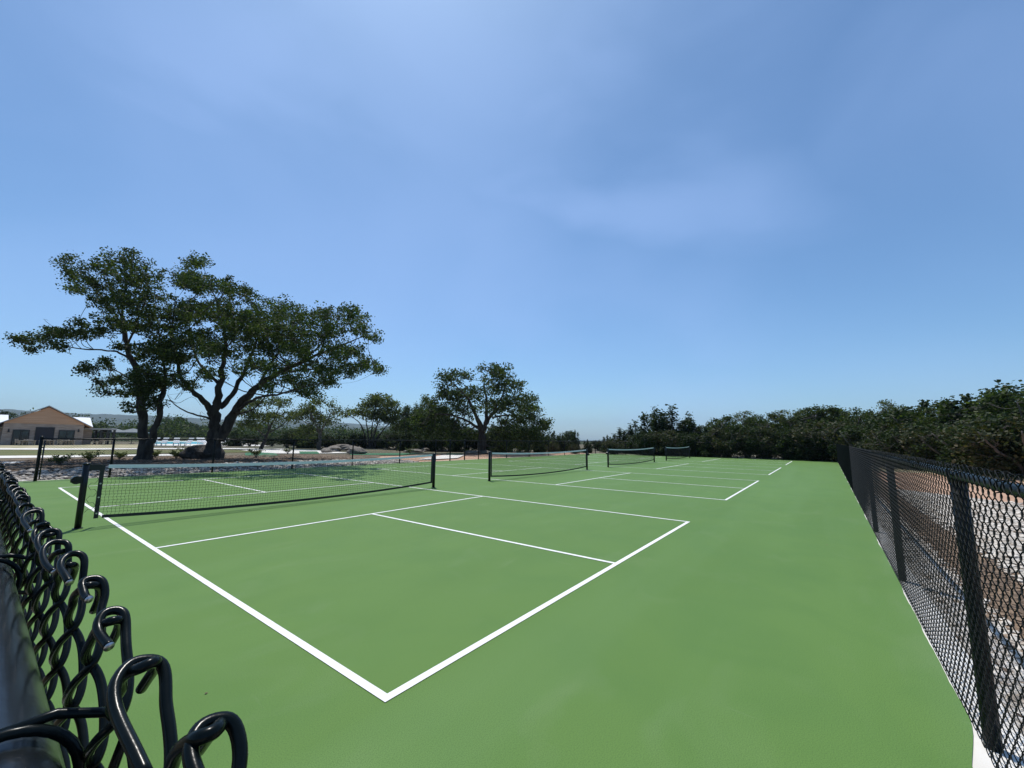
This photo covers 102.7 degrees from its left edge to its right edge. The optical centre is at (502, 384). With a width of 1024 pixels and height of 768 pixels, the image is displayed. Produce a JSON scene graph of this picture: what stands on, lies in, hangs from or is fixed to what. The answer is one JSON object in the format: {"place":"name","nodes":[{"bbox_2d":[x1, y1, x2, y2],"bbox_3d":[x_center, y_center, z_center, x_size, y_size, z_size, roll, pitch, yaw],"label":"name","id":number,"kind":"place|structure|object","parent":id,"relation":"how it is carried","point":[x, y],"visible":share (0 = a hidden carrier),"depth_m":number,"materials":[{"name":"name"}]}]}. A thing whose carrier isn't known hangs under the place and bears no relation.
{"place":"outdoors","nodes":[
{"label":"outdoors","id":0,"kind":"place"},
{"bbox_2d":[0,444,137,447],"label":"terrace ground","id":1,"kind":"structure","parent":0,"point":[75,446],"depth_m":54.95,"materials":[{"name":"beige concrete"}]},
{"bbox_2d":[84,428,116,444],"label":"pergola","id":2,"kind":"object","parent":1,"relation":"on","point":[101,434],"visible":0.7,"depth_m":72.00,"materials":[{"name":"grey metal"}]},
{"bbox_2d":[0,454,173,457],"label":"concrete path","id":3,"kind":"structure","parent":0,"point":[33,456],"depth_m":24.88,"materials":[{"name":"concrete"}]},
{"bbox_2d":[0,450,252,455],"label":"lawn","id":4,"kind":"structure","parent":0,"point":[18,452],"depth_m":32.75,"materials":[{"name":"green plant"}]},
{"bbox_2d":[0,448,279,449],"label":"concrete path","id":5,"kind":"structure","parent":0,"point":[95,448],"depth_m":42.32,"materials":[{"name":"concrete"}]},
{"bbox_2d":[155,441,266,445],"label":"pool deck","id":6,"kind":"structure","parent":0,"point":[189,445],"depth_m":72.26,"materials":[{"name":"concrete"}]},
{"bbox_2d":[246,449,345,452],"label":"concrete path","id":7,"kind":"structure","parent":0,"point":[282,450],"depth_m":37.29,"materials":[{"name":"concrete"}]},
{"bbox_2d":[0,409,614,443],"bbox_3d":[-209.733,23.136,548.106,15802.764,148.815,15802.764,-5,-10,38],"label":"wooded hills","id":8,"kind":"structure","parent":0,"point":[198,421],"depth_m":1820.02,"materials":[{"name":"green plant"}]},
{"bbox_2d":[47,441,780,458],"bbox_3d":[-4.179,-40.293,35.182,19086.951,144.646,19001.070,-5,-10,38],"label":"ground","id":9,"kind":"structure","parent":0,"point":[278,446],"depth_m":43.92,"materials":[{"name":"brown soil"}]},
{"bbox_2d":[0,410,26,419],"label":"oak tree","id":10,"kind":"object","parent":9,"relation":"on","point":[10,415],"visible":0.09,"depth_m":96.08,"materials":[{"name":"green plant"}]},
{"bbox_2d":[0,405,92,444],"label":"clubhouse","id":11,"kind":"structure","parent":9,"relation":"on","point":[49,421],"depth_m":64.73,"materials":[{"name":"stone"}]},
{"bbox_2d":[10,430,29,444],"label":"glass door","id":12,"kind":"structure","parent":11,"relation":"in","point":[16,434],"depth_m":62.49,"materials":[{"name":"black"}]},
{"bbox_2d":[57,430,74,444],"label":"glass door","id":13,"kind":"structure","parent":11,"relation":"in","point":[62,433],"depth_m":66.32,"materials":[{"name":"black"}]},
{"bbox_2d":[0,454,379,460],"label":"planting bed","id":14,"kind":"object","parent":9,"relation":"on","point":[334,455],"visible":0.41,"depth_m":24.55,"materials":[{"name":"soil"}]},
{"bbox_2d":[178,445,212,458],"bbox_3d":[-14.924,3.445,20.289,1.697,0.900,1.296,0,-8,3],"label":"boulder","id":15,"kind":"object","parent":14,"relation":"on","point":[194,453],"visible":0.47,"depth_m":19.77,"materials":[{"name":"grey stone"}]},
{"bbox_2d":[1,455,392,475],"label":"mulch bed","id":16,"kind":"object","parent":9,"relation":"on","point":[148,463],"visible":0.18,"depth_m":17.29,"materials":[{"name":"wood"}]},
{"bbox_2d":[46,453,75,464],"bbox_3d":[-16.221,2.772,15.089,0.703,0.466,0.946,5,-9,-28],"label":"shrub","id":17,"kind":"object","parent":16,"relation":"on","point":[59,460],"visible":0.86,"depth_m":15.04,"materials":[{"name":"green plant"}]},
{"bbox_2d":[79,450,104,461],"bbox_3d":[-17.102,2.990,17.063,0.826,0.532,0.824,-5,-10,38],"label":"shrub","id":18,"kind":"object","parent":16,"relation":"on","point":[88,455],"visible":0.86,"depth_m":16.98,"materials":[{"name":"green plant"}]},
{"bbox_2d":[1,245,186,459],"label":"oak tree","id":19,"kind":"object","parent":16,"relation":"on","point":[143,385],"visible":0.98,"depth_m":17.54,"materials":[{"name":"green plant"}]},
{"bbox_2d":[7,459,418,480],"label":"river stones","id":20,"kind":"object","parent":16,"relation":"on","point":[23,473],"visible":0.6,"depth_m":14.57,"materials":[{"name":"grey stone"}]},
{"bbox_2d":[149,250,388,458],"bbox_3d":[-10.580,-1.518,19.978,13.476,11.309,9.525,-5,-10,38],"label":"oak tree","id":21,"kind":"object","parent":16,"relation":"on","point":[227,321],"visible":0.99,"depth_m":17.78,"materials":[{"name":"green plant"}]},
{"bbox_2d":[221,431,245,445],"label":"juniper tree","id":22,"kind":"object","parent":9,"relation":"on","point":[232,442],"visible":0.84,"depth_m":64.31,"materials":[{"name":"green plant"}]},
{"bbox_2d":[238,433,260,445],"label":"scrub tree","id":23,"kind":"object","parent":9,"relation":"on","point":[251,436],"visible":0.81,"depth_m":63.13,"materials":[{"name":"green plant"}]},
{"bbox_2d":[30,408,488,441],"bbox_3d":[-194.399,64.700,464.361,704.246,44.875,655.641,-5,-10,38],"label":"valley wood","id":24,"kind":"object","parent":9,"relation":"on","point":[171,431],"visible":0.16,"depth_m":127.21,"materials":[{"name":"green plant"}]},
{"bbox_2d":[235,396,301,448],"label":"oak tree","id":25,"kind":"object","parent":9,"relation":"on","point":[254,416],"visible":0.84,"depth_m":44.31,"materials":[{"name":"green plant"}]},
{"bbox_2d":[278,428,316,447],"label":"scrub tree","id":26,"kind":"object","parent":9,"relation":"on","point":[286,434],"visible":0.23,"depth_m":52.14,"materials":[{"name":"green plant"}]},
{"bbox_2d":[284,394,344,449],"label":"oak tree","id":27,"kind":"object","parent":9,"relation":"on","point":[300,415],"visible":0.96,"depth_m":43.56,"materials":[{"name":"green plant"}]},
{"bbox_2d":[303,433,333,448],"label":"scrub tree","id":28,"kind":"object","parent":9,"relation":"on","point":[328,436],"visible":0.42,"depth_m":48.39,"materials":[{"name":"green plant"}]},
{"bbox_2d":[345,433,367,447],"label":"scrub tree","id":29,"kind":"object","parent":9,"relation":"on","point":[353,436],"visible":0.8,"depth_m":52.92,"materials":[{"name":"green plant"}]},
{"bbox_2d":[346,447,366,453],"bbox_3d":[-11.941,5.488,33.439,1.836,0.792,0.954,-2,-8,21],"label":"boulder","id":30,"kind":"object","parent":9,"relation":"on","point":[356,450],"visible":0.71,"depth_m":33.12,"materials":[{"name":"stone"}]},
{"bbox_2d":[340,392,402,448],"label":"oak tree","id":31,"kind":"object","parent":9,"relation":"on","point":[383,414],"visible":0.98,"depth_m":52.37,"materials":[{"name":"green plant"}]},
{"bbox_2d":[382,430,408,449],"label":"scrub tree","id":32,"kind":"object","parent":9,"relation":"on","point":[388,436],"visible":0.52,"depth_m":47.27,"materials":[{"name":"green plant"}]},
{"bbox_2d":[396,427,412,450],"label":"juniper tree","id":33,"kind":"object","parent":9,"relation":"on","point":[405,435],"visible":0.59,"depth_m":43.98,"materials":[{"name":"green plant"}]},
{"bbox_2d":[394,403,424,431],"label":"oak tree","id":34,"kind":"object","parent":9,"relation":"on","point":[406,411],"visible":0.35,"depth_m":50.27,"materials":[{"name":"green plant"}]},
{"bbox_2d":[410,432,436,450],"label":"juniper tree","id":35,"kind":"object","parent":9,"relation":"on","point":[425,444],"visible":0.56,"depth_m":43.15,"materials":[{"name":"green plant"}]},
{"bbox_2d":[418,403,455,428],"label":"oak tree","id":36,"kind":"object","parent":9,"relation":"on","point":[441,421],"visible":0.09,"depth_m":48.39,"materials":[{"name":"green plant"}]},
{"bbox_2d":[428,431,451,451],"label":"scrub tree","id":37,"kind":"object","parent":9,"relation":"on","point":[442,448],"visible":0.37,"depth_m":42.50,"materials":[{"name":"green plant"}]},
{"bbox_2d":[448,430,467,451],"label":"juniper tree","id":38,"kind":"object","parent":9,"relation":"on","point":[458,446],"visible":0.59,"depth_m":41.99,"materials":[{"name":"green plant"}]},
{"bbox_2d":[461,426,477,450],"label":"scrub tree","id":39,"kind":"object","parent":9,"relation":"on","point":[466,443],"visible":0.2,"depth_m":44.75,"materials":[{"name":"green plant"}]},
{"bbox_2d":[403,361,555,452],"bbox_3d":[-1.755,1.908,36.698,14.182,8.884,8.262,2,-8,-9],"label":"oak tree","id":40,"kind":"object","parent":9,"relation":"on","point":[497,372],"visible":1,"depth_m":36.50,"materials":[{"name":"green plant"}]},
{"bbox_2d":[490,435,513,452],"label":"juniper tree","id":41,"kind":"object","parent":9,"relation":"on","point":[500,450],"visible":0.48,"depth_m":41.15,"materials":[{"name":"green plant"}]},
{"bbox_2d":[560,437,574,451],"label":"juniper tree","id":42,"kind":"object","parent":9,"relation":"on","point":[566,443],"visible":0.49,"depth_m":44.79,"materials":[{"name":"green plant"}]},
{"bbox_2d":[601,439,624,453],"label":"brush tree","id":43,"kind":"object","parent":9,"relation":"on","point":[608,443],"visible":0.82,"depth_m":38.63,"materials":[{"name":"green plant"}]},
{"bbox_2d":[611,427,631,453],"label":"juniper tree","id":44,"kind":"object","parent":9,"relation":"on","point":[619,434],"visible":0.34,"depth_m":43.82,"materials":[{"name":"green plant"}]},
{"bbox_2d":[621,419,646,453],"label":"juniper tree","id":45,"kind":"object","parent":9,"relation":"on","point":[631,432],"visible":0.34,"depth_m":42.26,"materials":[{"name":"green plant"}]},
{"bbox_2d":[625,430,661,454],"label":"scrub tree","id":46,"kind":"object","parent":9,"relation":"on","point":[641,442],"visible":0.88,"depth_m":37.17,"materials":[{"name":"green plant"}]},
{"bbox_2d":[633,406,670,454],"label":"juniper tree","id":47,"kind":"object","parent":9,"relation":"on","point":[653,425],"visible":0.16,"depth_m":41.25,"materials":[{"name":"green plant"}]},
{"bbox_2d":[645,430,683,455],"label":"brush tree","id":48,"kind":"object","parent":9,"relation":"on","point":[667,436],"visible":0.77,"depth_m":36.41,"materials":[{"name":"green plant"}]},
{"bbox_2d":[653,404,700,455],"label":"juniper tree","id":49,"kind":"object","parent":9,"relation":"on","point":[666,424],"visible":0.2,"depth_m":39.72,"materials":[{"name":"green plant"}]},
{"bbox_2d":[667,432,701,455],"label":"scrub tree","id":50,"kind":"object","parent":9,"relation":"on","point":[687,438],"visible":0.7,"depth_m":35.45,"materials":[{"name":"green plant"}]},
{"bbox_2d":[670,411,703,455],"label":"juniper tree","id":51,"kind":"object","parent":9,"relation":"on","point":[690,429],"visible":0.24,"depth_m":38.58,"materials":[{"name":"green plant"}]},
{"bbox_2d":[690,426,728,457],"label":"juniper tree","id":52,"kind":"object","parent":9,"relation":"on","point":[706,451],"visible":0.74,"depth_m":34.71,"materials":[{"name":"green plant"}]},
{"bbox_2d":[695,414,744,438],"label":"oak tree","id":53,"kind":"object","parent":9,"relation":"on","point":[724,422],"visible":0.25,"depth_m":37.05,"materials":[{"name":"green plant"}]},
{"bbox_2d":[703,428,748,457],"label":"brush tree","id":54,"kind":"object","parent":9,"relation":"on","point":[718,442],"visible":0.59,"depth_m":33.91,"materials":[{"name":"green plant"}]},
{"bbox_2d":[718,423,768,458],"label":"scrub tree","id":55,"kind":"object","parent":9,"relation":"on","point":[755,432],"visible":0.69,"depth_m":32.93,"materials":[{"name":"green plant"}]},
{"bbox_2d":[731,411,757,427],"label":"oak tree","id":56,"kind":"object","parent":9,"relation":"on","point":[741,419],"visible":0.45,"depth_m":36.81,"materials":[{"name":"green plant"}]},
{"bbox_2d":[735,427,784,458],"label":"brush tree","id":57,"kind":"object","parent":9,"relation":"on","point":[764,448],"visible":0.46,"depth_m":32.20,"materials":[{"name":"green plant"}]},
{"bbox_2d":[743,412,794,455],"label":"oak tree","id":58,"kind":"object","parent":9,"relation":"on","point":[762,422],"visible":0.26,"depth_m":34.56,"materials":[{"name":"green plant"}]},
{"bbox_2d":[760,425,799,459],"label":"scrub tree","id":59,"kind":"object","parent":9,"relation":"on","point":[781,440],"visible":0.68,"depth_m":31.14,"materials":[{"name":"green plant"}]},
{"bbox_2d":[765,410,800,429],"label":"oak tree","id":60,"kind":"object","parent":9,"relation":"on","point":[785,419],"visible":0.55,"depth_m":34.35,"materials":[{"name":"green plant"}]},
{"bbox_2d":[779,422,828,460],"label":"juniper tree","id":61,"kind":"object","parent":9,"relation":"on","point":[797,457],"visible":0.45,"depth_m":30.51,"materials":[{"name":"green plant"}]},
{"bbox_2d":[786,422,844,460],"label":"brush tree","id":62,"kind":"object","parent":9,"relation":"on","point":[802,432],"visible":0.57,"depth_m":29.80,"materials":[{"name":"green plant"}]},
{"bbox_2d":[787,404,851,426],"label":"oak tree","id":63,"kind":"object","parent":9,"relation":"on","point":[810,414],"visible":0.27,"depth_m":32.78,"materials":[{"name":"green plant"}]},
{"bbox_2d":[805,421,856,460],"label":"scrub tree","id":64,"kind":"object","parent":9,"relation":"on","point":[820,446],"visible":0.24,"depth_m":29.20,"materials":[{"name":"green plant"}]},
{"bbox_2d":[802,405,873,427],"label":"oak tree","id":65,"kind":"object","parent":9,"relation":"on","point":[856,413],"visible":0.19,"depth_m":31.45,"materials":[{"name":"green plant"}]},
{"bbox_2d":[810,420,869,459],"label":"brush tree","id":66,"kind":"object","parent":9,"relation":"on","point":[840,440],"visible":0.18,"depth_m":27.95,"materials":[{"name":"green plant"}]},
{"bbox_2d":[891,399,932,425],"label":"juniper tree","id":67,"kind":"object","parent":9,"relation":"on","point":[923,403],"visible":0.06,"depth_m":25.13,"materials":[{"name":"green plant"}]},
{"bbox_2d":[874,478,1023,637],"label":"soil strip","id":68,"kind":"object","parent":9,"relation":"on","point":[1016,627],"visible":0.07,"depth_m":3.95,"materials":[{"name":"brown soil"}]},
{"bbox_2d":[880,485,1023,716],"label":"wood chips","id":69,"kind":"object","parent":68,"relation":"on","point":[1015,596],"visible":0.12,"depth_m":4.08,"materials":[{"name":"brown wood"}]},
{"bbox_2d":[877,502,1023,735],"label":"gravel edge","id":70,"kind":"object","parent":9,"relation":"on","point":[1006,687],"visible":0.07,"depth_m":2.83,"materials":[{"name":"grey gravel"}]},
{"bbox_2d":[868,495,1023,715],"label":"edge stones","id":71,"kind":"object","parent":70,"relation":"on","point":[1007,655],"visible":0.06,"depth_m":2.99,"materials":[{"name":"grey stone"}]},
{"bbox_2d":[901,490,1023,588],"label":"gravel bed","id":72,"kind":"object","parent":9,"relation":"on","point":[1010,550],"visible":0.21,"depth_m":6.74,"materials":[{"name":"grey gravel"}]},
{"bbox_2d":[950,416,1023,478],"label":"brush tree","id":73,"kind":"object","parent":9,"relation":"on","point":[981,437],"visible":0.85,"depth_m":16.74,"materials":[{"name":"green plant"}]},
{"bbox_2d":[375,452,589,461],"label":"dirt verge","id":74,"kind":"structure","parent":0,"point":[481,456],"depth_m":31.72,"materials":[{"name":"soil"}]},
{"bbox_2d":[0,0,1023,439],"label":"sky","id":75,"kind":"structure","parent":0,"point":[716,209],"materials":[{"name":"blue"}]},
{"bbox_2d":[18,453,1023,767],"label":"concrete slab","id":76,"kind":"structure","parent":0,"point":[980,759],"depth_m":2.19,"materials":[{"name":"grey concrete"}]},
{"bbox_2d":[6,453,972,767],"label":"court surface","id":77,"kind":"object","parent":76,"relation":"on","point":[768,621],"visible":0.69,"depth_m":3.10,"materials":[{"name":"paint"}]},
{"bbox_2d":[0,460,247,767],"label":"chain link fence","id":78,"kind":"object","parent":77,"relation":"on","point":[35,732],"visible":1,"depth_m":0.22,"materials":[{"name":"black metal"}]},
{"bbox_2d":[70,453,435,529],"bbox_3d":[-4.005,1.982,8.568,0.147,0.936,7.063,-5,-10,38],"label":"pickleball net","id":79,"kind":"object","parent":77,"relation":"on","point":[82,480],"visible":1,"depth_m":7.22,"materials":[{"name":"black nylon mesh"},{"name":"white vinyl"},{"name":"black metal"}]},
{"bbox_2d":[33,436,595,480],"bbox_3d":[-2.075,4.180,26.151,0.094,1.325,36.839,-5,-10,38],"label":"chain link fence","id":80,"kind":"object","parent":77,"relation":"on","point":[39,452],"visible":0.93,"depth_m":16.26,"materials":[{"name":"black metal"}]},
{"bbox_2d":[59,473,688,701],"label":"court lines","id":81,"kind":"object","parent":77,"relation":"on","point":[358,680],"visible":0.9,"depth_m":3.23,"materials":[{"name":"white paint"}]},
{"bbox_2d":[488,449,589,480],"bbox_3d":[1.761,3.018,15.886,0.147,0.936,7.123,-5,-10,38],"label":"pickleball net","id":82,"kind":"object","parent":77,"relation":"on","point":[490,475],"visible":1,"depth_m":15.10,"materials":[{"name":"black fabric"}]},
{"bbox_2d":[382,463,757,499],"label":"court lines","id":83,"kind":"object","parent":77,"relation":"on","point":[607,478],"visible":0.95,"depth_m":13.20,"materials":[{"name":"white paint"}]},
{"bbox_2d":[606,447,654,466],"bbox_3d":[7.420,4.034,23.069,0.147,0.936,7.273,-5,-10,38],"label":"pickleball net","id":84,"kind":"object","parent":77,"relation":"on","point":[608,453],"visible":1,"depth_m":22.64,"materials":[{"name":"fabric"}]},
{"bbox_2d":[665,446,689,460],"bbox_3d":[13.094,5.052,30.270,0.147,0.936,6.413,-5,-10,38],"label":"pickleball net","id":85,"kind":"object","parent":77,"relation":"on","point":[666,453],"visible":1,"depth_m":30.02,"materials":[{"name":"fabric"}]},
{"bbox_2d":[596,441,833,460],"bbox_3d":[16.524,5.555,34.854,18.403,1.296,0.086,-5,-10,38],"label":"chain link fence","id":86,"kind":"object","parent":77,"relation":"on","point":[714,450],"visible":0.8,"depth_m":33.71,"materials":[{"name":"black metal"}]},
{"bbox_2d":[836,444,1023,767],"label":"chain link fence","id":87,"kind":"object","parent":76,"relation":"on","point":[863,470],"visible":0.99,"depth_m":1.96,"materials":[{"name":"black metal"}]},
{"bbox_2d":[897,467,984,475],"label":"dry grass field","id":88,"kind":"structure","parent":0,"point":[918,471],"depth_m":20.85,"materials":[{"name":"plant"}]},
{"bbox_2d":[835,415,874,432],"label":"oak tree","id":89,"kind":"object","parent":88,"relation":"on","point":[863,419],"visible":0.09,"depth_m":29.54,"materials":[{"name":"green plant"}]},
{"bbox_2d":[829,420,886,453],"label":"scrub tree","id":90,"kind":"object","parent":88,"relation":"on","point":[850,431],"visible":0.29,"depth_m":26.41,"materials":[{"name":"green plant"}]},
{"bbox_2d":[866,399,900,417],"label":"oak tree","id":91,"kind":"object","parent":88,"relation":"on","point":[886,407],"visible":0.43,"depth_m":29.23,"materials":[{"name":"green plant"}]},
{"bbox_2d":[852,422,936,467],"bbox_3d":[22.950,3.634,23.210,4.161,3.072,4.005,5,-9,-31],"label":"brush tree","id":92,"kind":"object","parent":88,"relation":"on","point":[872,434],"visible":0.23,"depth_m":23.71,"materials":[{"name":"green plant"}]},
{"bbox_2d":[858,406,934,428],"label":"scrub tree","id":93,"kind":"object","parent":88,"relation":"on","point":[890,419],"visible":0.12,"depth_m":26.20,"materials":[{"name":"green plant"}]},
{"bbox_2d":[873,421,940,461],"bbox_3d":[22.532,3.358,22.188,3.859,2.761,3.811,-2,-8,17],"label":"scrub tree","id":94,"kind":"object","parent":88,"relation":"on","point":[888,434],"visible":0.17,"depth_m":22.36,"materials":[{"name":"green plant"}]},
{"bbox_2d":[890,424,954,466],"bbox_3d":[22.537,3.459,21.170,3.646,2.797,3.789,-7,-10,43],"label":"brush tree","id":95,"kind":"object","parent":88,"relation":"on","point":[906,436],"visible":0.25,"depth_m":21.09,"materials":[{"name":"green plant"}]},
{"bbox_2d":[902,420,958,459],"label":"scrub tree","id":96,"kind":"object","parent":88,"relation":"on","point":[933,450],"visible":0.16,"depth_m":20.40,"materials":[{"name":"green plant"}]},
{"bbox_2d":[893,399,977,425],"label":"oak tree","id":97,"kind":"object","parent":88,"relation":"on","point":[926,410],"visible":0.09,"depth_m":23.58,"materials":[{"name":"green plant"}]},
{"bbox_2d":[912,393,995,425],"bbox_3d":[25.372,2.725,22.159,5.438,4.583,4.554,8,-10,-43],"label":"juniper tree","id":98,"kind":"object","parent":88,"relation":"on","point":[966,398],"visible":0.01,"depth_m":22.43,"materials":[{"name":"green plant"}]},
{"bbox_2d":[934,414,993,474],"bbox_3d":[22.035,2.905,19.037,2.937,3.074,3.508,-5,-10,39],"label":"juniper tree","id":99,"kind":"object","parent":88,"relation":"on","point":[949,456],"visible":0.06,"depth_m":19.23,"materials":[{"name":"green plant"}]},
{"bbox_2d":[935,388,1002,424],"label":"juniper tree","id":100,"kind":"object","parent":88,"relation":"on","point":[944,412],"visible":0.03,"depth_m":22.14,"materials":[{"name":"green plant"}]},
{"bbox_2d":[931,419,1023,474],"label":"brush tree","id":101,"kind":"object","parent":88,"relation":"on","point":[942,432],"visible":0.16,"depth_m":18.47,"materials":[{"name":"green plant"}]},
{"bbox_2d":[935,411,1023,477],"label":"scrub tree","id":102,"kind":"object","parent":88,"relation":"on","point":[987,424],"visible":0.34,"depth_m":17.41,"materials":[{"name":"green plant"}]},
{"bbox_2d":[953,379,1021,421],"bbox_3d":[25.006,2.139,19.819,4.975,4.830,4.169,-2,-8,21],"label":"juniper tree","id":103,"kind":"object","parent":88,"relation":"on","point":[1007,386],"visible":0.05,"depth_m":20.18,"materials":[{"name":"green plant"}]},
{"bbox_2d":[956,384,1023,421],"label":"oak tree","id":104,"kind":"object","parent":88,"relation":"on","point":[1015,411],"visible":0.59,"depth_m":19.41,"materials":[{"name":"green plant"}]},
{"bbox_2d":[884,472,1022,504],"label":"dirt road","id":105,"kind":"structure","parent":0,"point":[1012,498],"depth_m":12.35,"materials":[{"name":"brown soil"}]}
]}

